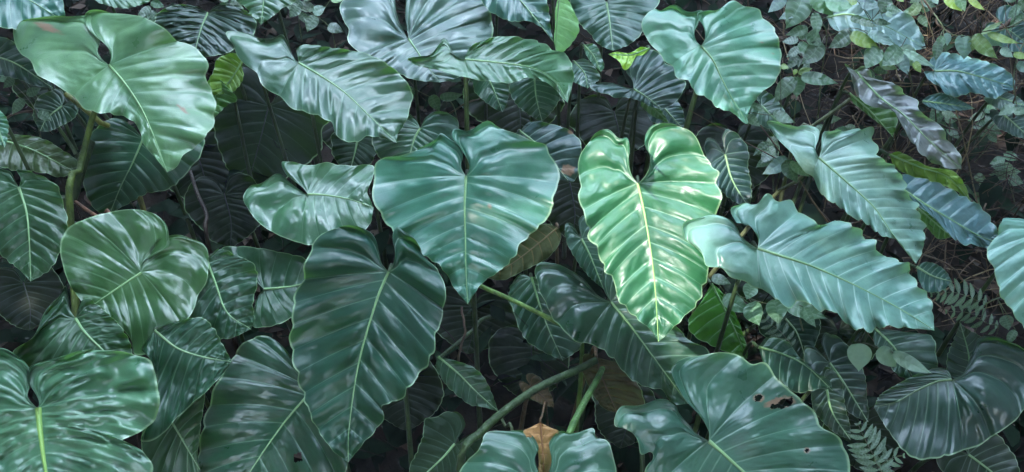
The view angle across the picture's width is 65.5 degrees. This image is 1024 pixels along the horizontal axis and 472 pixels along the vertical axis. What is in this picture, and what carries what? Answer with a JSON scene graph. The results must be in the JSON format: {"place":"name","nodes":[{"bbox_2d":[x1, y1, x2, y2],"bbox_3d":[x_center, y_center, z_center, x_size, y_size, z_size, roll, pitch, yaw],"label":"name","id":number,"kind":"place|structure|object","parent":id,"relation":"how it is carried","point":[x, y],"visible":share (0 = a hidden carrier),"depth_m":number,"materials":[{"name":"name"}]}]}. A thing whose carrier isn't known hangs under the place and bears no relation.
{"place":"outdoors","nodes":[
{"label":"outdoors","id":0,"kind":"place"},
{"bbox_2d":[0,0,1023,471],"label":"ground","id":1,"kind":"structure","parent":0,"point":[504,396],"depth_m":3.65,"materials":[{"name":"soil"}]},
{"bbox_2d":[0,267,63,329],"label":"broad leaf","id":2,"kind":"object","parent":1,"relation":"on","point":[26,303],"visible":0.83,"depth_m":2.84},
{"bbox_2d":[0,168,67,280],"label":"broad leaf","id":3,"kind":"object","parent":1,"relation":"on","point":[33,222],"visible":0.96,"depth_m":2.34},
{"bbox_2d":[0,134,77,176],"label":"broad leaf","id":4,"kind":"object","parent":1,"relation":"on","point":[45,156],"visible":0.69,"depth_m":2.69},
{"bbox_2d":[0,0,78,153],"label":"broad leaf","id":5,"kind":"object","parent":1,"relation":"on","point":[13,13],"visible":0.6,"depth_m":2.95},
{"bbox_2d":[0,37,78,158],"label":"broad leaf","id":6,"kind":"object","parent":1,"relation":"on","point":[13,59],"visible":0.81,"depth_m":3.09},
{"bbox_2d":[3,65,51,138],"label":"creeper sprig","id":7,"kind":"object","parent":6,"relation":"attached to","point":[19,104],"visible":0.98,"depth_m":3.06,"materials":[{"name":"green plant"}]},
{"bbox_2d":[12,79,109,119],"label":"broad leaf","id":8,"kind":"object","parent":1,"relation":"on","point":[18,83],"visible":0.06,"depth_m":3.43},
{"bbox_2d":[13,286,131,366],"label":"broad leaf","id":9,"kind":"object","parent":1,"relation":"on","point":[62,330],"visible":0.73,"depth_m":2.12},
{"bbox_2d":[0,348,159,471],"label":"broad leaf","id":10,"kind":"object","parent":1,"relation":"on","point":[92,410],"visible":1,"depth_m":1.92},
{"bbox_2d":[33,89,134,208],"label":"broad leaf","id":11,"kind":"object","parent":1,"relation":"on","point":[51,103],"visible":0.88,"depth_m":3.14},
{"bbox_2d":[13,10,215,316],"bbox_3d":[-1.367,0.052,2.970,0.658,1.699,0.978,-9,27,-19],"label":"broad leaf","id":12,"kind":"object","parent":1,"relation":"on","point":[150,81],"visible":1,"depth_m":2.62,"materials":[{"name":"plant"}]},
{"bbox_2d":[60,209,213,393],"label":"broad leaf","id":13,"kind":"object","parent":1,"relation":"on","point":[138,276],"visible":0.87,"depth_m":2.25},
{"bbox_2d":[83,118,204,239],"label":"broad leaf","id":14,"kind":"object","parent":1,"relation":"on","point":[124,167],"visible":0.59,"depth_m":2.83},
{"bbox_2d":[141,393,204,471],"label":"broad leaf","id":15,"kind":"object","parent":1,"relation":"on","point":[174,447],"visible":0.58,"depth_m":2.20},
{"bbox_2d":[141,317,231,441],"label":"broad leaf","id":16,"kind":"object","parent":1,"relation":"on","point":[190,359],"visible":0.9,"depth_m":2.15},
{"bbox_2d":[170,128,228,197],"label":"broad leaf","id":17,"kind":"object","parent":1,"relation":"on","point":[209,163],"visible":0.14,"depth_m":3.43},
{"bbox_2d":[155,4,256,100],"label":"broad leaf","id":18,"kind":"object","parent":1,"relation":"on","point":[202,31],"visible":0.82,"depth_m":3.02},
{"bbox_2d":[184,172,260,247],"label":"broad leaf","id":19,"kind":"object","parent":1,"relation":"on","point":[232,221],"visible":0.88,"depth_m":3.03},
{"bbox_2d":[189,249,257,343],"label":"broad leaf","id":20,"kind":"object","parent":1,"relation":"on","point":[224,303],"visible":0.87,"depth_m":2.27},
{"bbox_2d":[208,79,267,242],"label":"broad leaf","id":21,"kind":"object","parent":1,"relation":"on","point":[227,97],"visible":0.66,"depth_m":2.89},
{"bbox_2d":[210,53,310,245],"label":"broad leaf","id":22,"kind":"object","parent":1,"relation":"on","point":[228,71],"visible":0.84,"depth_m":2.87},
{"bbox_2d":[222,246,305,331],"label":"broad leaf","id":23,"kind":"object","parent":1,"relation":"on","point":[280,278],"visible":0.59,"depth_m":2.43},
{"bbox_2d":[213,65,328,183],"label":"broad leaf","id":24,"kind":"object","parent":1,"relation":"on","point":[295,127],"visible":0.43,"depth_m":3.35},
{"bbox_2d":[198,336,350,471],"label":"broad leaf","id":25,"kind":"object","parent":1,"relation":"on","point":[257,417],"visible":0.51,"depth_m":2.28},
{"bbox_2d":[236,0,318,164],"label":"broad leaf","id":26,"kind":"object","parent":1,"relation":"on","point":[261,11],"visible":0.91,"depth_m":3.07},
{"bbox_2d":[243,161,373,244],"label":"broad leaf","id":27,"kind":"object","parent":1,"relation":"on","point":[333,197],"visible":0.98,"depth_m":2.49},
{"bbox_2d":[226,31,412,163],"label":"broad leaf","id":28,"kind":"object","parent":1,"relation":"on","point":[354,96],"visible":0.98,"depth_m":2.70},
{"bbox_2d":[331,132,388,269],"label":"broad leaf","id":29,"kind":"object","parent":1,"relation":"on","point":[362,151],"visible":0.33,"depth_m":2.88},
{"bbox_2d":[289,225,445,467],"bbox_3d":[-0.398,0.581,2.324,0.405,1.241,0.432,-14,29,-28],"label":"broad leaf","id":30,"kind":"object","parent":1,"relation":"on","point":[366,323],"visible":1,"depth_m":2.13,"materials":[{"name":"plant"}]},
{"bbox_2d":[381,361,443,429],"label":"broad leaf","id":31,"kind":"object","parent":1,"relation":"on","point":[425,394],"visible":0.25,"depth_m":2.83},
{"bbox_2d":[372,111,458,266],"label":"broad leaf","id":32,"kind":"object","parent":1,"relation":"on","point":[412,135],"visible":0.56,"depth_m":2.79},
{"bbox_2d":[340,0,493,126],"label":"broad leaf","id":33,"kind":"object","parent":1,"relation":"on","point":[461,27],"visible":0.81,"depth_m":3.00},
{"bbox_2d":[290,0,342,47],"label":"creeper sprig","id":34,"kind":"object","parent":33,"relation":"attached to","point":[311,21],"visible":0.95,"depth_m":3.16,"materials":[{"name":"green plant"}]},
{"bbox_2d":[409,411,482,471],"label":"broad leaf","id":35,"kind":"object","parent":1,"relation":"on","point":[439,447],"visible":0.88,"depth_m":2.39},
{"bbox_2d":[372,121,559,429],"bbox_3d":[-0.149,0.302,2.507,0.510,1.304,0.412,16,29,31],"label":"broad leaf","id":36,"kind":"object","parent":1,"relation":"on","point":[479,221],"visible":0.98,"depth_m":2.26,"materials":[{"name":"plant"}]},
{"bbox_2d":[436,315,497,410],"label":"broad leaf","id":37,"kind":"object","parent":1,"relation":"on","point":[466,383],"visible":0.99,"depth_m":2.53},
{"bbox_2d":[437,286,517,353],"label":"broad leaf","id":38,"kind":"object","parent":1,"relation":"on","point":[452,319],"visible":0.51,"depth_m":3.04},
{"bbox_2d":[468,78,508,121],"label":"broad leaf","id":39,"kind":"object","parent":1,"relation":"on","point":[494,95],"visible":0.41,"depth_m":3.03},
{"bbox_2d":[408,36,573,304],"bbox_3d":[-0.030,-0.165,3.032,0.668,1.168,0.328,-15,29,-29],"label":"broad leaf","id":40,"kind":"object","parent":1,"relation":"on","point":[510,59],"visible":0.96,"depth_m":2.78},
{"bbox_2d":[0,0,1023,471],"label":"ground cover","id":41,"kind":"object","parent":1,"relation":"on","point":[566,390],"visible":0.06,"depth_m":3.36,"materials":[{"name":"plant"}]},
{"bbox_2d":[0,0,1023,471],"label":"dead undergrowth","id":42,"kind":"object","parent":1,"relation":"on","point":[566,240],"visible":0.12,"depth_m":3.34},
{"bbox_2d":[463,80,564,132],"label":"broad leaf","id":43,"kind":"object","parent":1,"relation":"on","point":[513,117],"visible":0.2,"depth_m":3.48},
{"bbox_2d":[481,0,553,41],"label":"broad leaf","id":44,"kind":"object","parent":1,"relation":"on","point":[536,12],"visible":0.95,"depth_m":3.04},
{"bbox_2d":[489,222,560,279],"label":"dead leaf","id":45,"kind":"object","parent":1,"relation":"on","point":[540,244],"visible":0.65,"depth_m":2.63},
{"bbox_2d":[456,357,597,471],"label":"leaf stalk","id":46,"kind":"object","parent":1,"relation":"on","point":[486,426],"visible":0.97,"depth_m":2.38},
{"bbox_2d":[488,326,568,399],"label":"broad leaf","id":47,"kind":"object","parent":1,"relation":"on","point":[509,350],"visible":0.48,"depth_m":2.94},
{"bbox_2d":[479,284,583,432],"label":"leaf stalk","id":48,"kind":"object","parent":1,"relation":"on","point":[536,312],"visible":0.48,"depth_m":2.50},
{"bbox_2d":[509,78,559,121],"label":"broad leaf","id":49,"kind":"object","parent":1,"relation":"on","point":[537,99],"visible":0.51,"depth_m":3.00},
{"bbox_2d":[518,373,553,430],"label":"dead leaf","id":50,"kind":"object","parent":1,"relation":"on","point":[542,396],"visible":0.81,"depth_m":2.60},
{"bbox_2d":[459,428,616,471],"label":"broad leaf","id":51,"kind":"object","parent":1,"relation":"on","point":[586,450],"visible":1,"depth_m":1.99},
{"bbox_2d":[523,401,558,471],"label":"dead leaf","id":52,"kind":"object","parent":1,"relation":"on","point":[541,434],"visible":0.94,"depth_m":2.02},
{"bbox_2d":[509,272,581,360],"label":"broad leaf","id":53,"kind":"object","parent":1,"relation":"on","point":[548,337],"visible":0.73,"depth_m":2.59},
{"bbox_2d":[516,121,581,275],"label":"broad leaf","id":54,"kind":"object","parent":1,"relation":"on","point":[563,147],"visible":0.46,"depth_m":2.73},
{"bbox_2d":[551,0,578,125],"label":"broad leaf","id":55,"kind":"object","parent":1,"relation":"on","point":[565,23],"visible":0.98,"depth_m":2.98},
{"bbox_2d":[547,173,583,258],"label":"broad leaf","id":56,"kind":"object","parent":1,"relation":"on","point":[566,207],"visible":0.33,"depth_m":3.02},
{"bbox_2d":[566,59,599,128],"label":"broad leaf","id":57,"kind":"object","parent":1,"relation":"on","point":[586,73],"visible":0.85,"depth_m":2.97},
{"bbox_2d":[565,215,603,287],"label":"broad leaf","id":58,"kind":"object","parent":1,"relation":"on","point":[583,248],"visible":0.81,"depth_m":2.61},
{"bbox_2d":[566,366,604,433],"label":"leaf stalk","id":59,"kind":"object","parent":1,"relation":"on","point":[584,402],"visible":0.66,"depth_m":2.35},
{"bbox_2d":[575,42,603,137],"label":"broad leaf","id":60,"kind":"object","parent":1,"relation":"on","point":[593,54],"visible":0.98,"depth_m":2.94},
{"bbox_2d":[569,345,644,423],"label":"dead leaf","id":61,"kind":"object","parent":1,"relation":"on","point":[617,388],"visible":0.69,"depth_m":2.56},
{"bbox_2d":[570,95,652,152],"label":"broad leaf","id":62,"kind":"object","parent":1,"relation":"on","point":[596,115],"visible":0.58,"depth_m":3.34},
{"bbox_2d":[570,0,659,98],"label":"broad leaf","id":63,"kind":"object","parent":1,"relation":"on","point":[612,24],"visible":0.97,"depth_m":3.02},
{"bbox_2d":[535,262,708,431],"bbox_3d":[0.318,0.511,2.565,0.534,0.850,0.310,22,33,39],"label":"broad leaf","id":64,"kind":"object","parent":1,"relation":"on","point":[580,310],"visible":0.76,"depth_m":2.42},
{"bbox_2d":[592,385,655,447],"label":"broad leaf","id":65,"kind":"object","parent":1,"relation":"on","point":[610,431],"visible":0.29,"depth_m":2.78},
{"bbox_2d":[609,45,650,148],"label":"broad leaf","id":66,"kind":"object","parent":1,"relation":"on","point":[625,60],"visible":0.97,"depth_m":2.88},
{"bbox_2d":[590,50,685,138],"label":"broad leaf","id":67,"kind":"object","parent":1,"relation":"on","point":[657,83],"visible":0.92,"depth_m":2.88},
{"bbox_2d":[629,100,667,174],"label":"broad leaf","id":68,"kind":"object","parent":1,"relation":"on","point":[657,113],"visible":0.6,"depth_m":3.01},
{"bbox_2d":[578,123,721,444],"bbox_3d":[0.378,0.336,2.423,0.343,1.331,0.453,-21,32,-38],"label":"broad leaf","id":69,"kind":"object","parent":1,"relation":"on","point":[651,258],"visible":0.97,"depth_m":2.22,"materials":[{"name":"plant"}]},
{"bbox_2d":[643,100,684,177],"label":"broad leaf","id":70,"kind":"object","parent":1,"relation":"on","point":[673,113],"visible":0.3,"depth_m":2.98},
{"bbox_2d":[641,0,781,129],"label":"broad leaf","id":71,"kind":"object","parent":1,"relation":"on","point":[732,62],"visible":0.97,"depth_m":2.68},
{"bbox_2d":[676,277,747,408],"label":"broad leaf","id":72,"kind":"object","parent":1,"relation":"on","point":[706,319],"visible":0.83,"depth_m":2.50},
{"bbox_2d":[679,129,751,331],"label":"broad leaf","id":73,"kind":"object","parent":1,"relation":"on","point":[733,180],"visible":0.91,"depth_m":2.65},
{"bbox_2d":[614,352,849,471],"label":"broad leaf","id":74,"kind":"object","parent":1,"relation":"on","point":[719,391],"visible":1,"depth_m":2.02,"materials":[{"name":"plant"}]},
{"bbox_2d":[696,122,779,188],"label":"broad leaf","id":75,"kind":"object","parent":1,"relation":"on","point":[756,137],"visible":0.25,"depth_m":3.24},
{"bbox_2d":[753,136,778,191],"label":"creeper sprig","id":76,"kind":"object","parent":75,"relation":"attached to","point":[765,159],"visible":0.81,"depth_m":3.20,"materials":[{"name":"green plant"}]},
{"bbox_2d":[719,90,789,215],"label":"broad leaf","id":77,"kind":"object","parent":1,"relation":"on","point":[765,99],"visible":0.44,"depth_m":3.00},
{"bbox_2d":[705,338,832,438],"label":"broad leaf","id":78,"kind":"object","parent":1,"relation":"on","point":[792,370],"visible":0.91,"depth_m":2.39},
{"bbox_2d":[743,301,820,358],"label":"broad leaf","id":79,"kind":"object","parent":1,"relation":"on","point":[809,334],"visible":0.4,"depth_m":2.89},
{"bbox_2d":[683,193,933,432],"bbox_3d":[0.811,0.515,2.363,0.653,1.320,0.402,12,28,24],"label":"broad leaf","id":80,"kind":"object","parent":1,"relation":"on","point":[852,277],"visible":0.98,"depth_m":2.11,"materials":[{"name":"plant"}]},
{"bbox_2d":[702,121,926,289],"bbox_3d":[1.068,0.043,2.849,0.474,0.992,0.890,-13,28,-26],"label":"broad leaf","id":81,"kind":"object","parent":1,"relation":"on","point":[853,174],"visible":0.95,"depth_m":2.50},
{"bbox_2d":[605,0,1023,382],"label":"dry brush","id":82,"kind":"object","parent":1,"relation":"on","point":[966,154],"visible":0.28,"depth_m":3.40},
{"bbox_2d":[711,274,827,330],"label":"creeper sprig","id":83,"kind":"object","parent":82,"relation":"attached to","point":[776,310],"visible":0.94,"depth_m":2.42,"materials":[{"name":"green plant"}]},
{"bbox_2d":[747,63,794,125],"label":"creeper sprig","id":84,"kind":"object","parent":82,"relation":"attached to","point":[781,116],"visible":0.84,"depth_m":2.72,"materials":[{"name":"green plant"}]},
{"bbox_2d":[763,156,809,198],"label":"creeper sprig","id":85,"kind":"object","parent":82,"relation":"on","point":[790,169],"visible":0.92,"depth_m":2.58,"materials":[{"name":"green plant"}]},
{"bbox_2d":[783,33,809,76],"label":"creeper sprig","id":86,"kind":"object","parent":82,"relation":"attached to","point":[794,52],"visible":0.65,"depth_m":3.43,"materials":[{"name":"green plant"}]},
{"bbox_2d":[774,67,837,153],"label":"creeper sprig","id":87,"kind":"object","parent":82,"relation":"attached to","point":[794,85],"visible":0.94,"depth_m":2.81,"materials":[{"name":"green plant"}]},
{"bbox_2d":[828,28,933,97],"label":"creeper sprig","id":88,"kind":"object","parent":82,"relation":"attached to","point":[904,58],"visible":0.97,"depth_m":2.82,"materials":[{"name":"green plant"}]},
{"bbox_2d":[768,0,852,117],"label":"creeper sprig","id":89,"kind":"object","parent":88,"relation":"attached to","point":[796,12],"visible":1,"depth_m":2.79,"materials":[{"name":"green plant"}]},
{"bbox_2d":[847,0,903,26],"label":"creeper sprig","id":90,"kind":"object","parent":88,"relation":"attached to","point":[888,8],"visible":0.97,"depth_m":2.89,"materials":[{"name":"green plant"}]},
{"bbox_2d":[925,0,1023,60],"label":"creeper sprig","id":91,"kind":"object","parent":82,"relation":"attached to","point":[983,43],"visible":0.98,"depth_m":2.90,"materials":[{"name":"green plant"}]},
{"bbox_2d":[999,41,1023,114],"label":"creeper sprig","id":92,"kind":"object","parent":82,"relation":"attached to","point":[1008,108],"visible":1,"depth_m":2.87,"materials":[{"name":"green plant"}]},
{"bbox_2d":[779,333,868,421],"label":"broad leaf","id":93,"kind":"object","parent":1,"relation":"on","point":[843,367],"visible":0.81,"depth_m":2.65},
{"bbox_2d":[800,367,850,439],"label":"broad leaf","id":94,"kind":"object","parent":1,"relation":"on","point":[829,407],"visible":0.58,"depth_m":2.49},
{"bbox_2d":[752,0,925,201],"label":"broad leaf","id":95,"kind":"object","parent":1,"relation":"on","point":[900,28],"visible":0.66,"depth_m":3.12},
{"bbox_2d":[814,315,877,363],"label":"broad leaf","id":96,"kind":"object","parent":1,"relation":"on","point":[828,326],"visible":0.31,"depth_m":2.94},
{"bbox_2d":[798,90,897,212],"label":"broad leaf","id":97,"kind":"object","parent":1,"relation":"on","point":[887,119],"visible":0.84,"depth_m":2.83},
{"bbox_2d":[819,405,898,470],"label":"broad leaf","id":98,"kind":"object","parent":1,"relation":"on","point":[874,418],"visible":0.3,"depth_m":2.69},
{"bbox_2d":[848,421,893,471],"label":"fern frond","id":99,"kind":"object","parent":1,"relation":"on","point":[859,450],"visible":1,"depth_m":2.10,"materials":[{"name":"green plant"}]},
{"bbox_2d":[815,327,937,412],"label":"broad leaf","id":100,"kind":"object","parent":1,"relation":"on","point":[920,348],"visible":0.63,"depth_m":2.53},
{"bbox_2d":[847,343,930,376],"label":"creeper sprig","id":101,"kind":"object","parent":100,"relation":"attached to","point":[859,355],"visible":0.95,"depth_m":2.16,"materials":[{"name":"green plant"}]},
{"bbox_2d":[792,64,961,204],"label":"broad leaf","id":102,"kind":"object","parent":1,"relation":"on","point":[926,135],"visible":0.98,"depth_m":2.69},
{"bbox_2d":[860,262,951,343],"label":"broad leaf","id":103,"kind":"object","parent":1,"relation":"on","point":[932,277],"visible":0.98,"depth_m":2.59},
{"bbox_2d":[844,149,970,221],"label":"broad leaf","id":104,"kind":"object","parent":1,"relation":"on","point":[911,166],"visible":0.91,"depth_m":2.75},
{"bbox_2d":[840,93,974,220],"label":"broad leaf","id":105,"kind":"object","parent":1,"relation":"on","point":[940,101],"visible":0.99,"depth_m":3.00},
{"bbox_2d":[821,174,997,314],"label":"broad leaf","id":106,"kind":"object","parent":1,"relation":"on","point":[964,220],"visible":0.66,"depth_m":2.61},
{"bbox_2d":[879,207,950,254],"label":"broad leaf","id":107,"kind":"object","parent":1,"relation":"on","point":[937,230],"visible":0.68,"depth_m":2.70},
{"bbox_2d":[874,336,1023,459],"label":"broad leaf","id":108,"kind":"object","parent":1,"relation":"on","point":[937,412],"visible":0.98,"depth_m":2.39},
{"bbox_2d":[882,52,1016,160],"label":"broad leaf","id":109,"kind":"object","parent":1,"relation":"on","point":[954,74],"visible":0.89,"depth_m":3.05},
{"bbox_2d":[930,278,986,378],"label":"fern frond","id":110,"kind":"object","parent":1,"relation":"on","point":[950,299],"visible":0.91,"depth_m":2.60,"materials":[{"name":"green plant"}]},
{"bbox_2d":[946,323,980,377],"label":"broad leaf","id":111,"kind":"object","parent":1,"relation":"on","point":[959,353],"visible":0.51,"depth_m":2.62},
{"bbox_2d":[908,434,1019,471],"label":"broad leaf","id":112,"kind":"object","parent":1,"relation":"on","point":[994,453],"visible":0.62,"depth_m":2.50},
{"bbox_2d":[917,92,1023,210],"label":"broad leaf","id":113,"kind":"object","parent":1,"relation":"on","point":[1002,100],"visible":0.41,"depth_m":3.05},
{"bbox_2d":[918,109,1023,206],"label":"broad leaf","id":114,"kind":"object","parent":1,"relation":"on","point":[1010,124],"visible":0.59,"depth_m":3.09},
{"bbox_2d":[945,304,998,335],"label":"fern frond","id":115,"kind":"object","parent":1,"relation":"on","point":[972,319],"visible":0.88,"depth_m":2.62,"materials":[{"name":"green plant"}]},
{"bbox_2d":[931,5,1023,88],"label":"broad leaf","id":116,"kind":"object","parent":1,"relation":"on","point":[1017,31],"visible":0.56,"depth_m":3.59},
{"bbox_2d":[936,218,1023,356],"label":"broad leaf","id":117,"kind":"object","parent":1,"relation":"on","point":[1005,252],"visible":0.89,"depth_m":2.40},
{"bbox_2d":[989,151,1023,201],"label":"creeper sprig","id":118,"kind":"object","parent":1,"relation":"on","point":[998,161],"visible":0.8,"depth_m":3.44,"materials":[{"name":"green plant"}]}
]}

